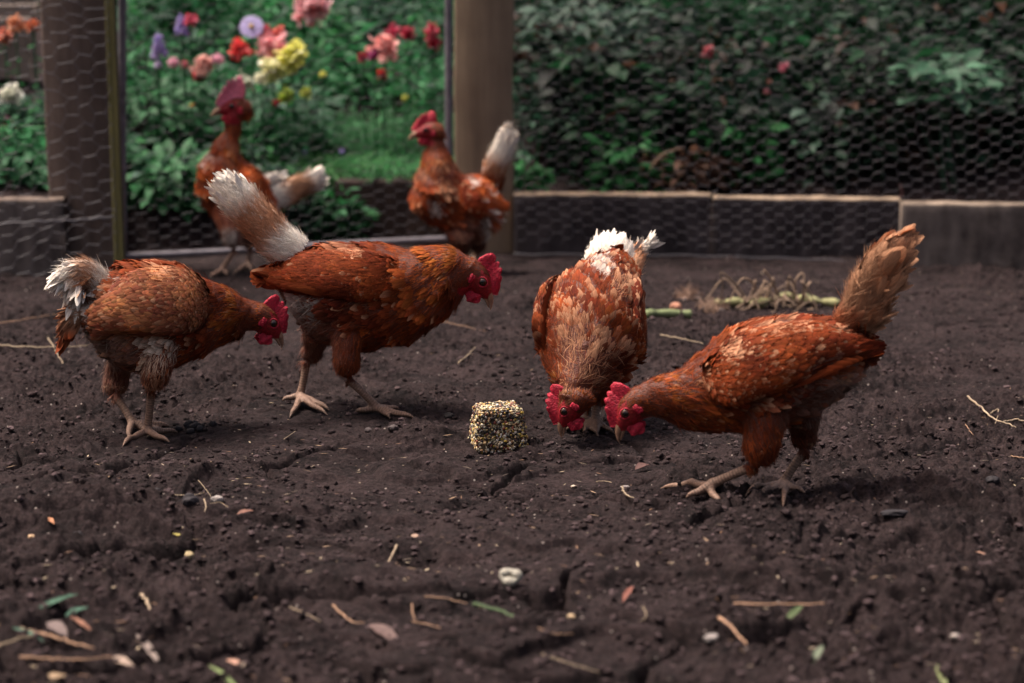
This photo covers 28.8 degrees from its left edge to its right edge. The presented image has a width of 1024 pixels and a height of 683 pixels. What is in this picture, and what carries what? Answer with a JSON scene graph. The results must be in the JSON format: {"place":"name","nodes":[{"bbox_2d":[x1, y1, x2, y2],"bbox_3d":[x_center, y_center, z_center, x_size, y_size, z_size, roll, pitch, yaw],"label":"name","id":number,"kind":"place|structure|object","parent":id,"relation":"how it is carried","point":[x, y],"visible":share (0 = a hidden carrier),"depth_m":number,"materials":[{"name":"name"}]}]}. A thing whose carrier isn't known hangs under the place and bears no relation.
{"place":"outdoors","nodes":[
{"label":"outdoors","id":0,"kind":"place"},
{"bbox_2d":[499,568,522,586],"bbox_3d":[-0.002,0.274,2.307,0.028,0.020,0.017,4,12,18],"label":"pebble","id":1,"kind":"object","parent":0,"point":[506,579],"visible":1,"depth_m":2.30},
{"bbox_2d":[0,0,1023,682],"bbox_3d":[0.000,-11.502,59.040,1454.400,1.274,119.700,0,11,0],"label":"ground","id":2,"kind":"structure","parent":0,"point":[74,510],"depth_m":2.67,"materials":[{"name":"soil"}]},
{"bbox_2d":[0,27,16,85],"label":"flower","id":3,"kind":"object","parent":2,"relation":"on","point":[8,36],"visible":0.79,"depth_m":5.39,"materials":[{"name":"orange plant"}]},
{"bbox_2d":[6,13,25,93],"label":"flower","id":4,"kind":"object","parent":2,"relation":"on","point":[14,21],"visible":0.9,"depth_m":5.38,"materials":[{"name":"orange plant"}]},
{"bbox_2d":[0,635,32,646],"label":"twig","id":5,"kind":"object","parent":2,"relation":"on","point":[9,642],"visible":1,"depth_m":2.07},
{"bbox_2d":[0,16,37,76],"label":"grey plank","id":6,"kind":"object","parent":2,"relation":"on","point":[25,55],"visible":0.62,"depth_m":5.53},
{"bbox_2d":[0,3,39,14],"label":"grey plank","id":7,"kind":"object","parent":6,"relation":"on","point":[9,8],"visible":0.93,"depth_m":5.53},
{"bbox_2d":[0,139,48,189],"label":"leafy plant","id":8,"kind":"object","parent":2,"relation":"on","point":[10,161],"visible":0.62,"depth_m":4.94,"materials":[{"name":"green plant"}]},
{"bbox_2d":[0,196,67,275],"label":"kerb block","id":9,"kind":"structure","parent":2,"relation":"on","point":[41,265],"depth_m":4.55,"materials":[{"name":"wood"}]},
{"bbox_2d":[25,19,42,99],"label":"flower","id":10,"kind":"object","parent":2,"relation":"on","point":[28,25],"visible":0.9,"depth_m":5.39,"materials":[{"name":"orange plant"}]},
{"bbox_2d":[0,344,87,347],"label":"twig","id":11,"kind":"object","parent":2,"relation":"on","point":[36,347],"visible":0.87,"depth_m":3.74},
{"bbox_2d":[46,620,67,637],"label":"fallen leaf","id":12,"kind":"object","parent":2,"relation":"on","point":[57,626],"visible":1,"depth_m":2.11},
{"bbox_2d":[48,672,65,678],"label":"fallen leaf","id":13,"kind":"object","parent":2,"relation":"on","point":[53,675],"visible":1,"depth_m":2.00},
{"bbox_2d":[21,627,94,648],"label":"twig","id":14,"kind":"object","parent":2,"relation":"on","point":[58,638],"visible":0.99,"depth_m":2.08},
{"bbox_2d":[0,0,117,278],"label":"wire fence","id":15,"kind":"object","parent":2,"relation":"on","point":[70,220],"visible":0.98,"depth_m":4.45,"materials":[{"name":"metal"}]},
{"bbox_2d":[38,593,80,608],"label":"fallen leaf","id":16,"kind":"object","parent":2,"relation":"on","point":[54,600],"visible":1,"depth_m":2.18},
{"bbox_2d":[19,656,111,660],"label":"twig","id":17,"kind":"object","parent":2,"relation":"on","point":[45,658],"visible":1,"depth_m":2.04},
{"bbox_2d":[70,617,90,629],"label":"fallen leaf","id":18,"kind":"object","parent":2,"relation":"on","point":[81,622],"visible":1,"depth_m":2.15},
{"bbox_2d":[40,0,125,269],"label":"fence post","id":19,"kind":"object","parent":2,"relation":"on","point":[84,96],"visible":0.55,"depth_m":4.55,"materials":[{"name":"wood"}]},
{"bbox_2d":[118,0,451,261],"bbox_3d":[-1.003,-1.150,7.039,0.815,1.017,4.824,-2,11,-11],"label":"wire gate","id":20,"kind":"structure","parent":19,"relation":"attached to","point":[122,37],"depth_m":4.77,"materials":[{"name":"metal"}]},
{"bbox_2d":[104,0,124,260],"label":"wooden batten","id":21,"kind":"object","parent":2,"relation":"on","point":[114,128],"visible":0.75,"depth_m":4.50,"materials":[{"name":"wood"}]},
{"bbox_2d":[113,655,132,665],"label":"fallen leaf","id":22,"kind":"object","parent":2,"relation":"on","point":[124,660],"visible":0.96,"depth_m":2.06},
{"bbox_2d":[136,635,158,661],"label":"fallen leaf","id":23,"kind":"object","parent":2,"relation":"on","point":[147,646],"visible":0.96,"depth_m":2.10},
{"bbox_2d":[43,252,288,446],"bbox_3d":[-0.546,-0.005,3.123,0.199,0.297,0.353,11,15,43],"label":"hen","id":24,"kind":"object","parent":2,"relation":"on","point":[153,323],"visible":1,"depth_m":3.04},
{"bbox_2d":[158,57,186,150],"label":"flower","id":25,"kind":"object","parent":2,"relation":"on","point":[174,59],"visible":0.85,"depth_m":5.23,"materials":[{"name":"pink plant"}]},
{"bbox_2d":[126,138,249,222],"bbox_3d":[-0.893,-0.407,5.133,0.436,0.218,0.359,0,11,0],"label":"leafy plant","id":26,"kind":"object","parent":2,"relation":"on","point":[150,190],"visible":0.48,"depth_m":5.05,"materials":[{"name":"green plant"}]},
{"bbox_2d":[181,13,197,148],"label":"flower","id":27,"kind":"object","parent":2,"relation":"on","point":[189,21],"visible":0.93,"depth_m":5.30,"materials":[{"name":"pink plant"}]},
{"bbox_2d":[182,493,199,505],"bbox_3d":[-0.424,0.209,2.619,0.022,0.021,0.020,-8,14,-35],"label":"pebble","id":28,"kind":"object","parent":2,"relation":"on","point":[188,499],"visible":1,"depth_m":2.61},
{"bbox_2d":[181,103,200,152],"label":"flower","id":29,"kind":"object","parent":2,"relation":"on","point":[192,106],"visible":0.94,"depth_m":5.29,"materials":[{"name":"green plant"}]},
{"bbox_2d":[173,420,216,433],"bbox_3d":[-0.502,0.137,3.149,0.054,0.028,0.054,9,14,38],"label":"dropping","id":30,"kind":"object","parent":2,"relation":"on","point":[190,426],"visible":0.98,"depth_m":3.14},
{"bbox_2d":[187,72,214,150],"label":"flower","id":31,"kind":"object","parent":2,"relation":"on","point":[199,77],"visible":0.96,"depth_m":5.27,"materials":[{"name":"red plant"}]},
{"bbox_2d":[209,665,234,682],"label":"fallen leaf","id":32,"kind":"object","parent":2,"relation":"on","point":[229,680],"visible":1,"depth_m":2.03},
{"bbox_2d":[0,0,453,205],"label":"flower bed foliage","id":33,"kind":"object","parent":2,"relation":"on","point":[337,27],"visible":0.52,"depth_m":5.79,"materials":[{"name":"green plant"}]},
{"bbox_2d":[0,82,23,129],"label":"flower","id":34,"kind":"object","parent":33,"relation":"in","point":[8,94],"visible":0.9,"depth_m":5.21,"materials":[{"name":"white plant"}]},
{"bbox_2d":[143,46,160,142],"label":"flower","id":35,"kind":"object","parent":33,"relation":"in","point":[153,55],"visible":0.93,"depth_m":5.25,"materials":[{"name":"purple plant"}]},
{"bbox_2d":[148,61,170,144],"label":"flower","id":36,"kind":"object","parent":33,"relation":"in","point":[157,68],"visible":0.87,"depth_m":5.25,"materials":[{"name":"purple plant"}]},
{"bbox_2d":[152,33,170,142],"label":"flower","id":37,"kind":"object","parent":33,"relation":"in","point":[161,47],"visible":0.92,"depth_m":5.25,"materials":[{"name":"purple plant"}]},
{"bbox_2d":[126,76,217,148],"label":"leafy plant","id":38,"kind":"object","parent":33,"relation":"in","point":[134,106],"visible":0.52,"depth_m":5.35,"materials":[{"name":"green plant"}]},
{"bbox_2d":[175,60,190,138],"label":"flower","id":39,"kind":"object","parent":33,"relation":"in","point":[185,64],"visible":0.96,"depth_m":5.25,"materials":[{"name":"red plant"}]},
{"bbox_2d":[175,14,194,136],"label":"flower","id":40,"kind":"object","parent":33,"relation":"in","point":[179,29],"visible":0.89,"depth_m":5.30,"materials":[{"name":"purple plant"}]},
{"bbox_2d":[189,54,214,149],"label":"flower","id":41,"kind":"object","parent":33,"relation":"in","point":[200,67],"visible":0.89,"depth_m":5.23,"materials":[{"name":"pink plant"}]},
{"bbox_2d":[211,53,224,133],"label":"flower","id":42,"kind":"object","parent":33,"relation":"in","point":[218,58],"visible":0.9,"depth_m":5.22,"materials":[{"name":"pink plant"}]},
{"bbox_2d":[228,36,254,157],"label":"flower","id":43,"kind":"object","parent":33,"relation":"in","point":[235,51],"visible":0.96,"depth_m":5.24,"materials":[{"name":"red plant"}]},
{"bbox_2d":[239,15,263,162],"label":"flower","id":44,"kind":"object","parent":33,"relation":"in","point":[246,28],"visible":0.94,"depth_m":5.24,"materials":[{"name":"purple plant"}]},
{"bbox_2d":[251,71,267,165],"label":"flower","id":45,"kind":"object","parent":33,"relation":"in","point":[258,78],"visible":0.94,"depth_m":5.22,"materials":[{"name":"plant"}]},
{"bbox_2d":[256,24,276,129],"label":"flower","id":46,"kind":"object","parent":33,"relation":"in","point":[263,30],"visible":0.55,"depth_m":5.34,"materials":[{"name":"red plant"}]},
{"bbox_2d":[255,28,286,162],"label":"flower","id":47,"kind":"object","parent":33,"relation":"in","point":[268,43],"visible":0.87,"depth_m":5.24,"materials":[{"name":"pink plant"}]},
{"bbox_2d":[258,57,286,162],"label":"flower","id":48,"kind":"object","parent":33,"relation":"in","point":[271,64],"visible":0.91,"depth_m":5.21,"materials":[{"name":"yellow plant"}]},
{"bbox_2d":[265,99,287,161],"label":"flower","id":49,"kind":"object","parent":33,"relation":"in","point":[277,101],"visible":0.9,"depth_m":5.20,"materials":[{"name":"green plant"}]},
{"bbox_2d":[207,81,348,161],"bbox_3d":[-0.646,-0.595,5.432,0.386,0.223,0.309,-5,12,-24],"label":"leafy plant","id":50,"kind":"object","parent":33,"relation":"in","point":[298,109],"visible":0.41,"depth_m":5.37,"materials":[{"name":"green plant"}]},
{"bbox_2d":[272,85,303,162],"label":"flower","id":51,"kind":"object","parent":33,"relation":"in","point":[283,97],"visible":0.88,"depth_m":5.19,"materials":[{"name":"yellow plant"}]},
{"bbox_2d":[273,38,308,162],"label":"flower","id":52,"kind":"object","parent":33,"relation":"in","point":[292,55],"visible":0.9,"depth_m":5.20,"materials":[{"name":"yellow plant"}]},
{"bbox_2d":[292,0,332,104],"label":"flower","id":53,"kind":"object","parent":33,"relation":"in","point":[305,6],"visible":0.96,"depth_m":5.51,"materials":[{"name":"pink plant"}]},
{"bbox_2d":[235,69,254,161],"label":"flower","id":54,"kind":"object","parent":2,"relation":"on","point":[248,82],"visible":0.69,"depth_m":5.20,"materials":[{"name":"pink plant"}]},
{"bbox_2d":[193,76,328,276],"bbox_3d":[-0.589,-0.387,4.611,0.310,0.457,0.158,-8,14,-36],"label":"hen","id":55,"kind":"object","parent":2,"relation":"on","point":[234,109],"visible":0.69,"depth_m":4.54,"materials":[{"name":"brown"}]},
{"bbox_2d":[273,25,289,143],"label":"flower","id":56,"kind":"object","parent":2,"relation":"on","point":[277,32],"visible":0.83,"depth_m":5.30,"materials":[{"name":"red plant"}]},
{"bbox_2d":[291,86,318,163],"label":"flower","id":57,"kind":"object","parent":2,"relation":"on","point":[306,91],"visible":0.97,"depth_m":5.20,"materials":[{"name":"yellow plant"}]},
{"bbox_2d":[248,156,379,241],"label":"dark undergrowth","id":58,"kind":"object","parent":2,"relation":"on","point":[328,220],"visible":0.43,"depth_m":5.10,"materials":[{"name":"green plant"}]},
{"bbox_2d":[318,71,335,165],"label":"flower","id":59,"kind":"object","parent":2,"relation":"on","point":[322,75],"visible":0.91,"depth_m":5.24,"materials":[{"name":"yellow plant"}]},
{"bbox_2d":[254,146,403,190],"bbox_3d":[-0.487,-0.456,5.274,0.421,0.132,0.320,0,11,0],"label":"grass tuft","id":60,"kind":"object","parent":2,"relation":"on","point":[329,168],"visible":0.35,"depth_m":5.23,"materials":[{"name":"green plant"}]},
{"bbox_2d":[332,604,364,623],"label":"twig","id":61,"kind":"object","parent":2,"relation":"on","point":[341,613],"visible":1,"depth_m":2.24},
{"bbox_2d":[204,168,501,418],"bbox_3d":[-0.254,-0.084,3.232,0.478,0.399,0.161,0,11,0],"label":"hen","id":62,"kind":"object","parent":2,"relation":"on","point":[350,302],"visible":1,"depth_m":3.19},
{"bbox_2d":[269,105,454,172],"bbox_3d":[-0.404,-0.557,5.516,0.610,0.180,0.446,0,11,0],"label":"feathery plant","id":63,"kind":"object","parent":2,"relation":"on","point":[344,128],"visible":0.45,"depth_m":5.44,"materials":[{"name":"green plant"}]},
{"bbox_2d":[350,51,378,155],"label":"flower","id":64,"kind":"object","parent":2,"relation":"on","point":[361,55],"visible":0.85,"depth_m":5.37,"materials":[{"name":"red plant"}]},
{"bbox_2d":[365,48,388,154],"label":"flower","id":65,"kind":"object","parent":2,"relation":"on","point":[375,55],"visible":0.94,"depth_m":5.34,"materials":[{"name":"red plant"}]},
{"bbox_2d":[365,34,398,147],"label":"flower","id":66,"kind":"object","parent":2,"relation":"on","point":[389,48],"visible":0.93,"depth_m":5.33,"materials":[{"name":"pink plant"}]},
{"bbox_2d":[370,68,393,156],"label":"flower","id":67,"kind":"object","parent":2,"relation":"on","point":[380,72],"visible":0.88,"depth_m":5.33,"materials":[{"name":"red plant"}]},
{"bbox_2d":[369,623,396,639],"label":"fallen leaf","id":68,"kind":"object","parent":2,"relation":"on","point":[384,630],"visible":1,"depth_m":2.19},
{"bbox_2d":[327,145,454,186],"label":"grass tuft","id":69,"kind":"object","parent":2,"relation":"on","point":[410,168],"visible":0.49,"depth_m":5.20,"materials":[{"name":"green plant"}]},
{"bbox_2d":[335,175,448,244],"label":"timber beam","id":70,"kind":"structure","parent":2,"relation":"on","point":[391,201],"depth_m":5.14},
{"bbox_2d":[380,22,406,148],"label":"flower","id":71,"kind":"object","parent":2,"relation":"on","point":[393,30],"visible":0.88,"depth_m":5.40,"materials":[{"name":"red plant"}]},
{"bbox_2d":[391,94,408,175],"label":"flower","id":72,"kind":"object","parent":2,"relation":"on","point":[405,100],"visible":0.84,"depth_m":5.29,"materials":[{"name":"green plant"}]},
{"bbox_2d":[400,26,422,158],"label":"flower","id":73,"kind":"object","parent":2,"relation":"on","point":[406,34],"visible":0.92,"depth_m":5.40,"materials":[{"name":"red plant"}]},
{"bbox_2d":[419,21,439,116],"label":"flower","id":74,"kind":"object","parent":2,"relation":"on","point":[428,32],"visible":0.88,"depth_m":5.36,"materials":[{"name":"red plant"}]},
{"bbox_2d":[427,37,444,116],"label":"flower","id":75,"kind":"object","parent":2,"relation":"on","point":[434,43],"visible":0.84,"depth_m":5.37,"materials":[{"name":"red plant"}]},
{"bbox_2d":[408,111,519,259],"bbox_3d":[-0.145,-0.353,4.697,0.258,0.390,0.301,-6,13,-29],"label":"hen","id":76,"kind":"object","parent":2,"relation":"on","point":[456,206],"visible":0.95,"depth_m":4.60,"materials":[{"name":"brown"}]},
{"bbox_2d":[454,0,513,254],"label":"fence post","id":77,"kind":"object","parent":2,"relation":"on","point":[483,64],"visible":0.61,"depth_m":4.90,"materials":[{"name":"wood"}]},
{"bbox_2d":[472,602,513,616],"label":"green shoot","id":78,"kind":"object","parent":2,"relation":"on","point":[474,604],"visible":1,"depth_m":2.19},
{"bbox_2d":[468,400,528,453],"bbox_3d":[-0.021,0.129,3.041,0.087,0.072,0.068,-3,12,-14],"label":"seed block","id":79,"kind":"object","parent":2,"relation":"on","point":[499,426],"depth_m":3.02,"materials":[{"name":"food"}]},
{"bbox_2d":[10,268,1022,680],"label":"plant litter","id":80,"kind":"object","parent":2,"relation":"on","point":[512,514],"visible":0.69,"depth_m":2.48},
{"bbox_2d":[513,160,556,191],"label":"nettle","id":81,"kind":"object","parent":2,"relation":"on","point":[520,183],"visible":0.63,"depth_m":5.04,"materials":[{"name":"green plant"}]},
{"bbox_2d":[541,653,598,672],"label":"twig","id":82,"kind":"object","parent":2,"relation":"on","point":[570,663],"visible":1,"depth_m":2.08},
{"bbox_2d":[516,0,667,168],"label":"bramble","id":83,"kind":"object","parent":2,"relation":"on","point":[558,15],"visible":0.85,"depth_m":5.24,"materials":[{"name":"green plant"}]},
{"bbox_2d":[531,228,664,438],"bbox_3d":[0.139,-0.014,3.211,0.181,0.302,0.403,3,12,15],"label":"hen","id":84,"kind":"object","parent":2,"relation":"on","point":[589,326],"visible":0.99,"depth_m":3.09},
{"bbox_2d":[514,191,710,257],"bbox_3d":[0.248,-0.278,4.955,0.487,0.188,0.054,0,11,2],"label":"kerb board","id":85,"kind":"object","parent":2,"relation":"on","point":[575,243],"visible":0.8,"depth_m":4.93,"materials":[{"name":"wood"}]},
{"bbox_2d":[622,586,632,601],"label":"fallen leaf","id":86,"kind":"object","parent":2,"relation":"on","point":[627,592],"visible":1,"depth_m":2.27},
{"bbox_2d":[584,132,684,191],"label":"nettle","id":87,"kind":"object","parent":2,"relation":"on","point":[623,156],"visible":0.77,"depth_m":5.09,"materials":[{"name":"green plant"}]},
{"bbox_2d":[672,281,702,301],"bbox_3d":[0.384,-0.095,4.323,0.082,0.078,0.078,0,11,0],"label":"root ball","id":88,"kind":"object","parent":2,"relation":"on","point":[685,295],"visible":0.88,"depth_m":4.31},
{"bbox_2d":[638,144,745,194],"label":"dead leaves","id":89,"kind":"object","parent":2,"relation":"on","point":[702,178],"visible":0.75,"depth_m":5.08,"materials":[{"name":"brown plant"}]},
{"bbox_2d":[696,45,719,137],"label":"flower","id":90,"kind":"object","parent":2,"relation":"on","point":[706,50],"visible":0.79,"depth_m":5.15,"materials":[{"name":"pink plant"}]},
{"bbox_2d":[703,633,717,642],"bbox_3d":[0.212,0.316,2.119,0.018,0.010,0.013,0,11,0],"label":"pebble","id":91,"kind":"object","parent":2,"relation":"on","point":[710,638],"visible":1,"depth_m":2.12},
{"bbox_2d":[692,293,740,313],"bbox_3d":[0.421,-0.064,4.180,0.096,0.077,0.085,9,14,39],"label":"root ball","id":92,"kind":"object","parent":2,"relation":"on","point":[711,306],"visible":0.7,"depth_m":4.16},
{"bbox_2d":[717,616,746,644],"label":"twig","id":93,"kind":"object","parent":2,"relation":"on","point":[728,624],"visible":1,"depth_m":2.10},
{"bbox_2d":[689,112,788,185],"bbox_3d":[0.585,-0.480,5.151,0.259,0.221,0.207,0,11,0],"label":"nettle","id":94,"kind":"object","parent":2,"relation":"on","point":[772,127],"visible":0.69,"depth_m":5.12,"materials":[{"name":"green plant"}]},
{"bbox_2d":[645,269,840,318],"bbox_3d":[0.460,-0.104,4.190,0.457,0.091,0.196,-3,12,-17],"label":"uprooted stalk","id":95,"kind":"object","parent":2,"relation":"on","point":[757,300],"visible":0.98,"depth_m":4.19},
{"bbox_2d":[604,223,923,505],"bbox_3d":[0.338,0.032,2.710,0.422,0.393,0.170,0,11,0],"label":"hen","id":96,"kind":"object","parent":2,"relation":"on","point":[761,385],"visible":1,"depth_m":2.67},
{"bbox_2d":[513,0,1023,194],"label":"hedge","id":97,"kind":"object","parent":2,"relation":"on","point":[740,15],"visible":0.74,"depth_m":5.25,"materials":[{"name":"green plant"}]},
{"bbox_2d":[750,88,781,171],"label":"flower","id":98,"kind":"object","parent":97,"relation":"in","point":[766,91],"visible":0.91,"depth_m":5.16,"materials":[{"name":"red plant"}]},
{"bbox_2d":[514,0,1023,260],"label":"wire fence","id":99,"kind":"object","parent":2,"relation":"on","point":[757,125],"visible":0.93,"depth_m":4.79,"materials":[{"name":"metal"}]},
{"bbox_2d":[757,78,781,172],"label":"flower","id":100,"kind":"object","parent":2,"relation":"on","point":[768,82],"visible":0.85,"depth_m":5.17,"materials":[{"name":"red plant"}]},
{"bbox_2d":[733,602,824,605],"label":"twig","id":101,"kind":"object","parent":2,"relation":"on","point":[742,603],"visible":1,"depth_m":2.17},
{"bbox_2d":[779,62,788,167],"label":"flower","id":102,"kind":"object","parent":2,"relation":"on","point":[783,68],"visible":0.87,"depth_m":5.17,"materials":[{"name":"pink plant"}]},
{"bbox_2d":[786,605,802,618],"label":"fallen leaf","id":103,"kind":"object","parent":2,"relation":"on","point":[792,613],"visible":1,"depth_m":2.17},
{"bbox_2d":[712,195,899,259],"bbox_3d":[0.724,-0.269,4.923,0.454,0.182,0.054,1,11,4],"label":"kerb board","id":104,"kind":"object","parent":2,"relation":"on","point":[757,247],"visible":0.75,"depth_m":4.90,"materials":[{"name":"wood"}]},
{"bbox_2d":[812,645,822,660],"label":"fallen leaf","id":105,"kind":"object","parent":2,"relation":"on","point":[817,652],"visible":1,"depth_m":2.06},
{"bbox_2d":[778,86,902,175],"bbox_3d":[0.861,-0.545,5.201,0.349,0.238,0.288,0,11,0],"label":"bramble","id":106,"kind":"object","parent":2,"relation":"on","point":[804,134],"visible":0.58,"depth_m":5.13,"materials":[{"name":"green plant"}]},
{"bbox_2d":[880,509,907,516],"bbox_3d":[0.505,0.226,2.619,0.043,0.011,0.018,0,11,0],"label":"pebble","id":107,"kind":"object","parent":2,"relation":"on","point":[894,513],"visible":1,"depth_m":2.61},
{"bbox_2d":[885,49,1012,192],"bbox_3d":[1.103,-0.552,5.041,0.324,0.372,0.258,0,11,0],"label":"leafy plant","id":108,"kind":"object","parent":2,"relation":"on","point":[958,74],"visible":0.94,"depth_m":5.00,"materials":[{"name":"green plant"}]},
{"bbox_2d":[899,200,1023,269],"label":"kerb board","id":109,"kind":"object","parent":2,"relation":"on","point":[956,233],"visible":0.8,"depth_m":4.73,"materials":[{"name":"wood"}]},
{"bbox_2d":[967,395,1016,427],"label":"twig","id":110,"kind":"object","parent":2,"relation":"on","point":[978,405],"visible":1,"depth_m":3.21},
{"bbox_2d":[985,476,999,483],"bbox_3d":[0.669,0.193,2.773,0.020,0.013,0.015,0,11,0],"label":"pebble","id":111,"kind":"object","parent":2,"relation":"on","point":[993,479],"visible":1,"depth_m":2.77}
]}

